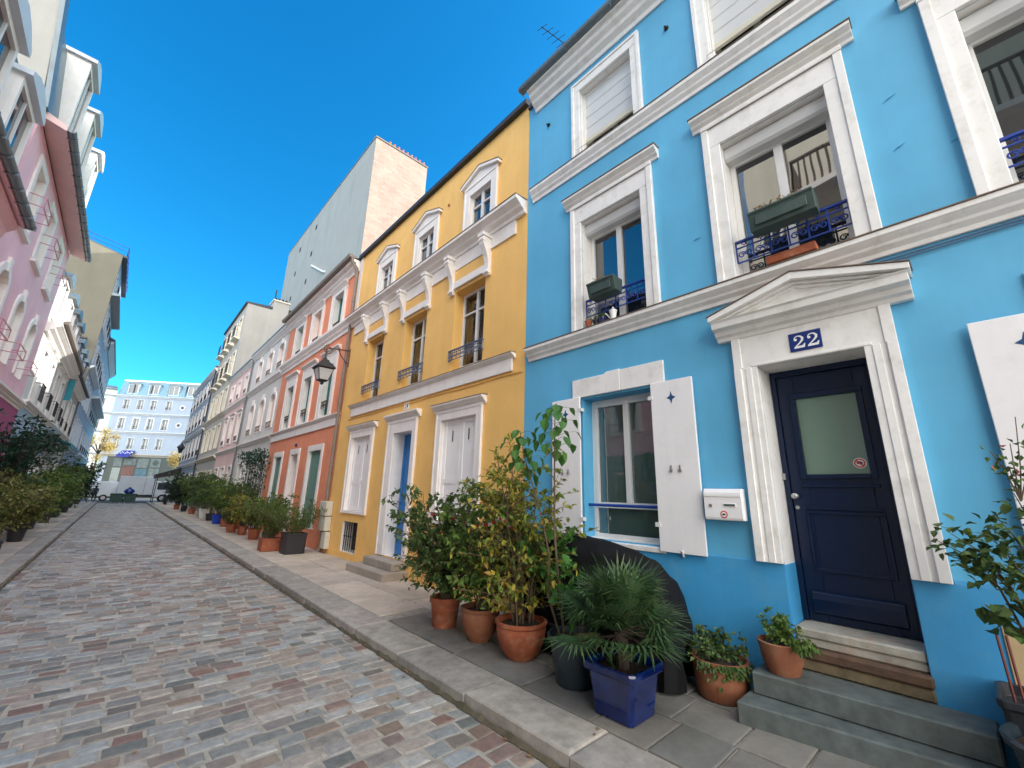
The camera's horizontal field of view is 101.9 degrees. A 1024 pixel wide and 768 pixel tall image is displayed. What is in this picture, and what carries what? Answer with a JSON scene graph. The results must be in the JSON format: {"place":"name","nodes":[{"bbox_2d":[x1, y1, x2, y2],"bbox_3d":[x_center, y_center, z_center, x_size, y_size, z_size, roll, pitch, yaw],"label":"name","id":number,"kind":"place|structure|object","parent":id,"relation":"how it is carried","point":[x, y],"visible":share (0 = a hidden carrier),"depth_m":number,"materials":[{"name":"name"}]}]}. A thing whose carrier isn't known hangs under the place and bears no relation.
{"place":"outdoors","nodes":[
{"label":"outdoors","id":0,"kind":"place"},
{"bbox_2d":[85,385,117,469],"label":"apartment building","id":1,"kind":"structure","parent":0,"point":[109,398],"depth_m":68.34,"materials":[{"name":"grey paint"}]},
{"bbox_2d":[79,498,168,502],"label":"cross street","id":2,"kind":"structure","parent":0,"point":[137,500],"depth_m":47.62,"materials":[{"name":"grey asphalt"}]},
{"bbox_2d":[84,481,118,500],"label":"van","id":3,"kind":"object","parent":2,"relation":"on","point":[107,489],"visible":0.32,"depth_m":45.12,"materials":[{"name":"white paint"}]},
{"bbox_2d":[89,427,120,469],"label":"street tree","id":4,"kind":"object","parent":2,"relation":"on","point":[109,445],"visible":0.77,"depth_m":53.77,"materials":[{"name":"yellow plant"}]},
{"bbox_2d":[116,476,170,501],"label":"truck","id":5,"kind":"object","parent":2,"relation":"on","point":[141,486],"visible":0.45,"depth_m":45.17,"materials":[{"name":"white metal"}]},
{"bbox_2d":[166,451,180,468],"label":"street tree","id":6,"kind":"object","parent":2,"relation":"on","point":[176,456],"visible":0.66,"depth_m":60.89,"materials":[{"name":"yellow plant"}]},
{"bbox_2d":[0,501,472,616],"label":"pavement","id":7,"kind":"structure","parent":0,"point":[316,567],"depth_m":8.71,"materials":[{"name":"concrete"}]},
{"bbox_2d":[0,468,48,516],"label":"potted plant","id":8,"kind":"object","parent":7,"relation":"on","point":[8,479],"visible":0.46,"depth_m":10.32,"materials":[{"name":"green plant"}]},
{"bbox_2d":[0,485,60,536],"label":"potted plant","id":9,"kind":"object","parent":7,"relation":"on","point":[11,500],"visible":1,"depth_m":9.21,"materials":[{"name":"green plant"}]},
{"bbox_2d":[0,408,75,489],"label":"potted tree","id":10,"kind":"object","parent":7,"relation":"on","point":[16,462],"visible":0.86,"depth_m":12.28,"materials":[{"name":"green plant"}]},
{"bbox_2d":[6,482,75,541],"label":"potted plant","id":11,"kind":"object","parent":7,"relation":"on","point":[37,512],"visible":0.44,"depth_m":12.01,"materials":[{"name":"green plant"}]},
{"bbox_2d":[8,468,73,526],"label":"potted plant","id":12,"kind":"object","parent":7,"relation":"on","point":[53,478],"visible":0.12,"depth_m":13.70,"materials":[{"name":"green plant"}]},
{"bbox_2d":[17,464,84,528],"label":"potted plant","id":13,"kind":"object","parent":7,"relation":"on","point":[67,485],"visible":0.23,"depth_m":15.72,"materials":[{"name":"green plant"}]},
{"bbox_2d":[39,458,103,517],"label":"potted plant","id":14,"kind":"object","parent":7,"relation":"on","point":[73,472],"visible":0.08,"depth_m":21.02,"materials":[{"name":"green plant"}]},
{"bbox_2d":[38,458,106,522],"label":"potted plant","id":15,"kind":"object","parent":7,"relation":"on","point":[65,501],"visible":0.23,"depth_m":18.34,"materials":[{"name":"green plant"}]},
{"bbox_2d":[49,459,106,512],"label":"potted plant","id":16,"kind":"object","parent":7,"relation":"on","point":[65,509],"visible":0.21,"depth_m":24.59,"materials":[{"name":"green plant"}]},
{"bbox_2d":[150,468,180,502],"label":"cafe awning","id":17,"kind":"object","parent":7,"relation":"on","point":[165,474],"visible":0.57,"depth_m":41.83,"materials":[{"name":"metal"}]},
{"bbox_2d":[161,472,194,508],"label":"potted plant","id":18,"kind":"object","parent":7,"relation":"on","point":[176,505],"visible":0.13,"depth_m":30.41,"materials":[{"name":"green plant"}]},
{"bbox_2d":[165,471,203,511],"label":"potted plant","id":19,"kind":"object","parent":7,"relation":"on","point":[178,494],"visible":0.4,"depth_m":27.89,"materials":[{"name":"green plant"}]},
{"bbox_2d":[171,468,216,513],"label":"potted plant","id":20,"kind":"object","parent":7,"relation":"on","point":[191,510],"visible":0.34,"depth_m":25.74,"materials":[{"name":"green plant"}]},
{"bbox_2d":[189,472,227,518],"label":"potted plant","id":21,"kind":"object","parent":7,"relation":"on","point":[202,511],"visible":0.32,"depth_m":22.37,"materials":[{"name":"green plant"}]},
{"bbox_2d":[190,484,230,520],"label":"potted plant","id":22,"kind":"object","parent":7,"relation":"on","point":[209,516],"visible":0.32,"depth_m":20.99,"materials":[{"name":"green plant"}]},
{"bbox_2d":[195,479,239,523],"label":"potted plant","id":23,"kind":"object","parent":7,"relation":"on","point":[216,518],"visible":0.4,"depth_m":19.21,"materials":[{"name":"green plant"}]},
{"bbox_2d":[207,474,251,526],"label":"potted plant","id":24,"kind":"object","parent":7,"relation":"on","point":[222,523],"visible":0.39,"depth_m":18.14,"materials":[{"name":"green plant"}]},
{"bbox_2d":[221,506,240,532],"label":"potted plant","id":25,"kind":"object","parent":7,"relation":"on","point":[231,526],"visible":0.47,"depth_m":15.70,"materials":[{"name":"green plant"}]},
{"bbox_2d":[212,481,259,528],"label":"potted plant","id":26,"kind":"object","parent":7,"relation":"on","point":[246,491],"visible":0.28,"depth_m":17.07,"materials":[{"name":"green plant"}]},
{"bbox_2d":[220,494,266,534],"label":"potted plant","id":27,"kind":"object","parent":7,"relation":"on","point":[242,529],"visible":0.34,"depth_m":14.97,"materials":[{"name":"green plant"}]},
{"bbox_2d":[233,494,282,539],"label":"potted plant","id":28,"kind":"object","parent":7,"relation":"on","point":[253,533],"visible":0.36,"depth_m":13.78,"materials":[{"name":"green plant"}]},
{"bbox_2d":[254,509,287,551],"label":"potted plant","id":29,"kind":"object","parent":7,"relation":"on","point":[269,543],"visible":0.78,"depth_m":11.37,"materials":[{"name":"green plant"}]},
{"bbox_2d":[242,491,299,537],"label":"potted plant","id":30,"kind":"object","parent":7,"relation":"on","point":[281,501],"visible":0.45,"depth_m":12.74,"materials":[{"name":"green plant"}]},
{"bbox_2d":[246,499,326,554],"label":"potted plant","id":31,"kind":"object","parent":7,"relation":"on","point":[292,541],"visible":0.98,"depth_m":11.04,"materials":[{"name":"green plant"}]},
{"bbox_2d":[346,555,406,582],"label":"door steps","id":32,"kind":"structure","parent":7,"relation":"on","point":[379,568],"depth_m":8.21,"materials":[{"name":"stone"}]},
{"bbox_2d":[0,503,549,767],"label":"road","id":33,"kind":"structure","parent":0,"point":[334,743],"depth_m":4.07,"materials":[{"name":"grey stone"}]},
{"bbox_2d":[0,502,96,586],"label":"kerb","id":34,"kind":"structure","parent":33,"relation":"on","point":[12,566],"depth_m":10.48,"materials":[{"name":"stone"}]},
{"bbox_2d":[109,493,123,502],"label":"wheeled bin","id":35,"kind":"object","parent":33,"relation":"on","point":[116,497],"visible":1,"depth_m":40.26,"materials":[{"name":"plastic"}]},
{"bbox_2d":[123,493,136,502],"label":"wheeled bin","id":36,"kind":"object","parent":33,"relation":"on","point":[129,497],"visible":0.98,"depth_m":40.91,"materials":[{"name":"plastic"}]},
{"bbox_2d":[0,503,563,767],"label":"gutter","id":37,"kind":"object","parent":33,"relation":"on","point":[481,718],"visible":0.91,"depth_m":4.00,"materials":[{"name":"grey stone"}]},
{"bbox_2d":[29,560,599,756],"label":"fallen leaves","id":38,"kind":"object","parent":33,"relation":"on","point":[528,755],"visible":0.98,"depth_m":3.64,"materials":[{"name":"brown plant"}]},
{"bbox_2d":[146,502,677,767],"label":"kerb","id":39,"kind":"structure","parent":33,"relation":"on","point":[559,736],"depth_m":3.71,"materials":[{"name":"stone"}]},
{"bbox_2d":[65,0,605,465],"label":"sky","id":40,"kind":"structure","parent":0,"point":[229,126],"materials":[{"name":"blue"}]},
{"bbox_2d":[1,508,876,767],"bbox_3d":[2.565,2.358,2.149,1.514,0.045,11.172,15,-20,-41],"label":"pavement","id":41,"kind":"structure","parent":0,"point":[702,732],"depth_m":3.17,"materials":[{"name":"grey concrete"}]},
{"bbox_2d":[0,0,104,455],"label":"townhouse","id":42,"kind":"structure","parent":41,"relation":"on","point":[60,166],"depth_m":12.19,"materials":[{"name":"paint"}]},
{"bbox_2d":[170,366,217,507],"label":"apartment building","id":43,"kind":"structure","parent":41,"relation":"on","point":[202,396],"depth_m":39.57,"materials":[{"name":"grey paint"}]},
{"bbox_2d":[323,98,531,612],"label":"townhouse","id":44,"kind":"structure","parent":41,"relation":"on","point":[434,394],"depth_m":8.99,"materials":[{"name":"yellow paint"}]},
{"bbox_2d":[318,501,332,551],"bbox_3d":[-5.166,3.915,11.419,0.190,1.330,0.570,15,-20,-41],"label":"meter cabinet","id":45,"kind":"object","parent":44,"relation":"attached to","point":[324,523],"visible":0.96,"depth_m":11.33,"materials":[{"name":"metal"}]},
{"bbox_2d":[312,344,350,384],"bbox_3d":[-5.363,-0.553,12.405,0.977,1.280,0.520,15,-20,-41],"label":"wall lantern","id":46,"kind":"object","parent":44,"relation":"attached to","point":[324,368],"depth_m":12.11,"materials":[{"name":"brown metal"}]},
{"bbox_2d":[361,301,389,397],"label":"window","id":47,"kind":"structure","parent":44,"relation":"in","point":[381,326],"depth_m":11.65,"materials":[{"name":"white glass"}]},
{"bbox_2d":[375,244,400,294],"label":"window","id":48,"kind":"structure","parent":44,"relation":"in","point":[389,254],"depth_m":11.97,"materials":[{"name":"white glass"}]},
{"bbox_2d":[375,408,421,560],"bbox_3d":[-2.439,2.161,9.140,0.430,3.060,1.530,15,-20,-41],"label":"door","id":49,"kind":"structure","parent":44,"relation":"in","point":[405,421],"depth_m":9.24,"materials":[{"name":"blue paint"}]},
{"bbox_2d":[396,271,432,384],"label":"window","id":50,"kind":"structure","parent":44,"relation":"in","point":[423,300],"depth_m":10.09,"materials":[{"name":"white glass"}]},
{"bbox_2d":[412,207,442,267],"bbox_3d":[-2.120,-3.577,10.365,0.235,1.592,1.310,15,-20,-41],"label":"window","id":51,"kind":"structure","parent":44,"relation":"in","point":[430,219],"depth_m":10.44,"materials":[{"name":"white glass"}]},
{"bbox_2d":[443,230,491,367],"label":"window","id":52,"kind":"structure","parent":44,"relation":"in","point":[472,338],"depth_m":8.54,"materials":[{"name":"white glass"}]},
{"bbox_2d":[460,156,501,230],"bbox_3d":[-0.655,-3.950,8.822,0.235,1.592,1.310,15,-20,-41],"label":"window","id":53,"kind":"structure","parent":44,"relation":"in","point":[486,172],"depth_m":8.88,"materials":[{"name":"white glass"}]},
{"bbox_2d":[381,483,495,628],"bbox_3d":[-0.887,2.256,5.591,1.500,1.761,1.460,-1,-15,10],"label":"potted plant","id":54,"kind":"object","parent":41,"relation":"on","point":[445,603],"visible":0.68,"depth_m":5.34,"materials":[{"name":"green plant"}]},
{"bbox_2d":[435,478,551,642],"bbox_3d":[-0.282,2.089,5.077,1.466,1.850,1.260,7,-16,-18],"label":"potted plant","id":55,"kind":"object","parent":41,"relation":"on","point":[479,623],"visible":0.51,"depth_m":4.87,"materials":[{"name":"green plant"}]},
{"bbox_2d":[426,512,512,529],"bbox_3d":[-0.684,1.750,5.382,0.042,0.159,2.146,13,-19,-38],"label":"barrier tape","id":56,"kind":"object","parent":55,"relation":"attached to","point":[477,526],"visible":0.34,"depth_m":4.92,"materials":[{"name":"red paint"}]},
{"bbox_2d":[449,433,602,661],"bbox_3d":[0.144,1.749,4.616,1.720,2.290,1.630,15,-20,-41],"label":"potted plant","id":57,"kind":"object","parent":41,"relation":"on","point":[520,631],"visible":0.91,"depth_m":4.49,"materials":[{"name":"green plant"}]},
{"bbox_2d":[504,513,577,628],"bbox_3d":[0.480,2.160,4.501,1.002,1.454,0.920,15,-20,-41],"label":"potted plant","id":58,"kind":"object","parent":41,"relation":"on","point":[567,539],"visible":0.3,"depth_m":4.51,"materials":[{"name":"green plant"}]},
{"bbox_2d":[500,403,609,690],"bbox_3d":[0.452,1.500,4.279,1.234,2.614,0.714,-10,-19,37],"label":"potted plant","id":59,"kind":"object","parent":41,"relation":"on","point":[571,674],"visible":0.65,"depth_m":4.10,"materials":[{"name":"green plant"}]},
{"bbox_2d":[523,532,694,693],"bbox_3d":[0.902,2.310,4.555,0.766,1.230,2.060,15,-20,-41],"label":"covered scooter","id":60,"kind":"object","parent":41,"relation":"on","point":[671,677],"visible":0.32,"depth_m":4.11,"materials":[{"name":"black fabric"}]},
{"bbox_2d":[536,551,699,727],"bbox_3d":[0.856,2.006,3.419,1.341,1.213,1.323,15,-20,-41],"label":"potted plant","id":61,"kind":"object","parent":41,"relation":"on","point":[623,674],"visible":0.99,"depth_m":3.27,"materials":[{"name":"green plant"}]},
{"bbox_2d":[684,624,754,706],"bbox_3d":[1.806,2.455,3.733,0.533,0.554,0.663,3,-15,-5],"label":"potted plant","id":62,"kind":"object","parent":41,"relation":"on","point":[722,672],"visible":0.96,"depth_m":3.54,"materials":[{"name":"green plant"}]},
{"bbox_2d":[518,0,1023,767],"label":"townhouse","id":63,"kind":"structure","parent":41,"relation":"on","point":[842,404],"depth_m":4.02,"materials":[{"name":"blue paint"}]},
{"bbox_2d":[586,274,621,301],"bbox_3d":[1.270,-1.383,5.748,0.243,0.344,0.446,15,-20,-41],"label":"window box","id":64,"kind":"object","parent":63,"relation":"attached to","point":[605,286],"visible":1,"depth_m":5.65,"materials":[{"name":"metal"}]},
{"bbox_2d":[571,30,643,157],"bbox_3d":[1.565,-4.475,6.661,0.402,1.562,1.288,15,-20,-41],"label":"window","id":65,"kind":"structure","parent":63,"relation":"in","point":[617,97],"depth_m":6.66,"materials":[{"name":"white glass"}]},
{"bbox_2d":[561,142,661,331],"bbox_3d":[1.464,-1.926,5.947,0.433,2.345,1.620,15,-20,-41],"label":"window","id":66,"kind":"structure","parent":63,"relation":"in","point":[623,241],"depth_m":5.98,"materials":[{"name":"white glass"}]},
{"bbox_2d":[552,360,707,557],"bbox_3d":[1.384,0.902,5.235,0.365,2.193,2.060,15,-20,-41],"label":"window","id":67,"kind":"structure","parent":63,"relation":"in","point":[647,472],"depth_m":5.14,"materials":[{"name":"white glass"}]},
{"bbox_2d":[703,489,747,520],"bbox_3d":[2.094,1.186,4.090,0.114,0.297,0.360,15,-20,-41],"label":"mailbox","id":68,"kind":"object","parent":63,"relation":"attached to","point":[725,504],"visible":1,"depth_m":4.04,"materials":[{"name":"white metal"}]},
{"bbox_2d":[689,0,790,67],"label":"window","id":69,"kind":"structure","parent":63,"relation":"in","point":[729,20],"depth_m":5.34,"materials":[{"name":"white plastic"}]},
{"bbox_2d":[747,186,819,237],"bbox_3d":[2.732,-1.770,4.208,0.235,0.311,0.570,15,-20,-41],"label":"window box","id":70,"kind":"object","parent":63,"relation":"attached to","point":[791,209],"visible":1,"depth_m":4.13,"materials":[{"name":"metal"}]},
{"bbox_2d":[687,17,881,282],"bbox_3d":[2.869,-2.284,4.469,0.433,2.345,1.620,15,-20,-41],"label":"window","id":71,"kind":"structure","parent":63,"relation":"in","point":[818,145],"depth_m":4.47,"materials":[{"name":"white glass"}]},
{"bbox_2d":[765,241,818,265],"bbox_3d":[2.747,-1.264,4.079,0.138,0.074,0.420,15,-20,-41],"label":"flower trough","id":72,"kind":"object","parent":63,"relation":"on","point":[793,252],"visible":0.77,"depth_m":4.03,"materials":[{"name":"ceramic"}]},
{"bbox_2d":[769,357,923,642],"bbox_3d":[2.966,0.948,3.790,0.165,2.320,0.824,15,-20,-41],"label":"door","id":73,"kind":"structure","parent":63,"relation":"in","point":[852,567],"depth_m":3.76,"materials":[{"name":"blue paint"}]},
{"bbox_2d":[895,0,1023,195],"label":"window","id":74,"kind":"structure","parent":63,"relation":"in","point":[978,57],"depth_m":3.42,"materials":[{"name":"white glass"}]},
{"bbox_2d":[966,272,1023,530],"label":"window","id":75,"kind":"structure","parent":63,"relation":"in","point":[997,343],"depth_m":2.92,"materials":[{"name":"white wood"}]},
{"bbox_2d":[1001,627,1023,685],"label":"wooden board","id":76,"kind":"object","parent":63,"relation":"attached to","point":[1017,648],"visible":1,"depth_m":2.68,"materials":[{"name":"beige wood"}]},
{"bbox_2d":[737,662,1006,767],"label":"door steps","id":77,"kind":"structure","parent":41,"relation":"on","point":[875,727],"depth_m":2.84,"materials":[{"name":"concrete"}]},
{"bbox_2d":[757,606,821,677],"bbox_3d":[2.235,2.094,3.337,0.340,0.456,0.523,5,-15,-14],"label":"potted plant","id":78,"kind":"object","parent":77,"relation":"on","point":[784,651],"visible":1,"depth_m":3.31,"materials":[{"name":"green plant"}]},
{"bbox_2d":[926,417,1023,767],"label":"potted plant","id":79,"kind":"object","parent":41,"relation":"on","point":[1010,732],"visible":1,"depth_m":2.47,"materials":[{"name":"green plant"}]},
{"bbox_2d":[994,634,1023,766],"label":"planter trough","id":80,"kind":"object","parent":41,"relation":"on","point":[1009,694],"visible":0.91,"depth_m":2.50,"materials":[{"name":"plastic"}]},
{"label":"ground","id":81,"kind":"structure","parent":0,"visible":0},
{"bbox_2d":[0,0,45,237],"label":"townhouse","id":82,"kind":"structure","parent":81,"relation":"on","point":[22,101],"depth_m":8.39,"materials":[{"name":"grey paint"}]},
{"bbox_2d":[3,271,85,476],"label":"townhouse","id":83,"kind":"structure","parent":81,"relation":"on","point":[58,362],"depth_m":17.55,"materials":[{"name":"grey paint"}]},
{"bbox_2d":[3,427,67,473],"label":"climbing plant","id":84,"kind":"object","parent":83,"relation":"attached to","point":[54,442],"visible":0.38,"depth_m":16.36,"materials":[{"name":"green plant"}]},
{"bbox_2d":[27,340,54,402],"bbox_3d":[-18.512,-0.411,16.263,0.505,2.390,1.480,15,-20,-41],"label":"window","id":85,"kind":"structure","parent":83,"relation":"in","point":[48,347],"depth_m":16.22,"materials":[{"name":"grey"}]},
{"bbox_2d":[37,355,60,410],"bbox_3d":[-20.208,0.021,18.048,0.505,2.390,1.480,15,-20,-41],"label":"window","id":86,"kind":"structure","parent":83,"relation":"in","point":[55,360],"depth_m":18.13,"materials":[{"name":"grey"}]},
{"bbox_2d":[44,366,64,417],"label":"window","id":87,"kind":"structure","parent":83,"relation":"in","point":[61,371],"depth_m":19.84,"materials":[{"name":"grey"}]},
{"bbox_2d":[50,375,68,422],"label":"window","id":88,"kind":"structure","parent":83,"relation":"in","point":[65,379],"depth_m":21.28,"materials":[{"name":"grey"}]},
{"bbox_2d":[63,379,75,400],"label":"window","id":89,"kind":"structure","parent":83,"relation":"attached to","point":[69,389],"depth_m":22.16,"materials":[{"name":"glass"}]},
{"bbox_2d":[38,338,90,476],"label":"townhouse","id":90,"kind":"structure","parent":81,"relation":"on","point":[79,394],"depth_m":25.16,"materials":[{"name":"grey paint"}]},
{"bbox_2d":[60,399,71,431],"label":"window","id":91,"kind":"structure","parent":90,"relation":"in","point":[65,423],"depth_m":25.00,"materials":[{"name":"grey"}]},
{"bbox_2d":[64,404,74,435],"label":"window","id":92,"kind":"structure","parent":90,"relation":"in","point":[69,428],"depth_m":26.88,"materials":[{"name":"grey"}]},
{"bbox_2d":[72,337,115,466],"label":"apartment building","id":93,"kind":"structure","parent":81,"relation":"on","point":[95,409],"depth_m":40.23,"materials":[{"name":"blue"}]},
{"bbox_2d":[59,231,129,471],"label":"apartment building","id":94,"kind":"structure","parent":81,"relation":"on","point":[101,287],"depth_m":30.63,"materials":[{"name":"grey paint"}]},
{"bbox_2d":[206,359,254,513],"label":"townhouse","id":95,"kind":"structure","parent":81,"relation":"on","point":[238,380],"depth_m":25.66,"materials":[{"name":"pink paint"}]},
{"bbox_2d":[188,290,290,510],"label":"apartment building","id":96,"kind":"structure","parent":81,"relation":"on","point":[252,329],"depth_m":31.16,"materials":[{"name":"grey paint"}]},
{"bbox_2d":[228,324,289,527],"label":"townhouse","id":97,"kind":"structure","parent":81,"relation":"on","point":[268,356],"depth_m":20.69,"materials":[{"name":"paint"}]},
{"bbox_2d":[237,447,270,526],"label":"potted plant","id":98,"kind":"object","parent":97,"relation":"attached to","point":[249,455],"visible":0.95,"depth_m":17.88,"materials":[{"name":"green plant"}]},
{"bbox_2d":[258,253,360,551],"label":"townhouse","id":99,"kind":"structure","parent":81,"relation":"on","point":[304,435],"depth_m":14.78,"materials":[{"name":"orange paint"}]},
{"bbox_2d":[283,448,300,524],"bbox_3d":[-7.718,3.741,14.757,0.400,2.820,1.160,15,-20,-41],"label":"door frame","id":100,"kind":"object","parent":99,"relation":"in","point":[294,451],"depth_m":14.70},
{"bbox_2d":[280,135,427,310],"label":"tower block","id":101,"kind":"structure","parent":81,"relation":"on","point":[379,191],"depth_m":28.24,"materials":[{"name":"concrete"}]},
{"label":"far pavement","id":102,"kind":"structure","parent":0,"visible":0},
{"bbox_2d":[93,380,199,483],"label":"apartment building","id":103,"kind":"structure","parent":102,"relation":"on","point":[149,420],"depth_m":69.06,"materials":[{"name":"grey paint"}]},
{"bbox_2d":[115,416,127,428],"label":"window","id":104,"kind":"structure","parent":103,"relation":"in","point":[122,421],"depth_m":68.80,"materials":[{"name":"grey"}]},
{"bbox_2d":[130,417,141,429],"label":"window","id":105,"kind":"structure","parent":103,"relation":"in","point":[136,423],"depth_m":69.05,"materials":[{"name":"grey"}]},
{"bbox_2d":[144,417,155,429],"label":"window","id":106,"kind":"structure","parent":103,"relation":"in","point":[150,424],"depth_m":69.30,"materials":[{"name":"grey"}]},
{"bbox_2d":[159,418,170,430],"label":"window","id":107,"kind":"structure","parent":103,"relation":"in","point":[165,424],"depth_m":69.60,"materials":[{"name":"grey"}]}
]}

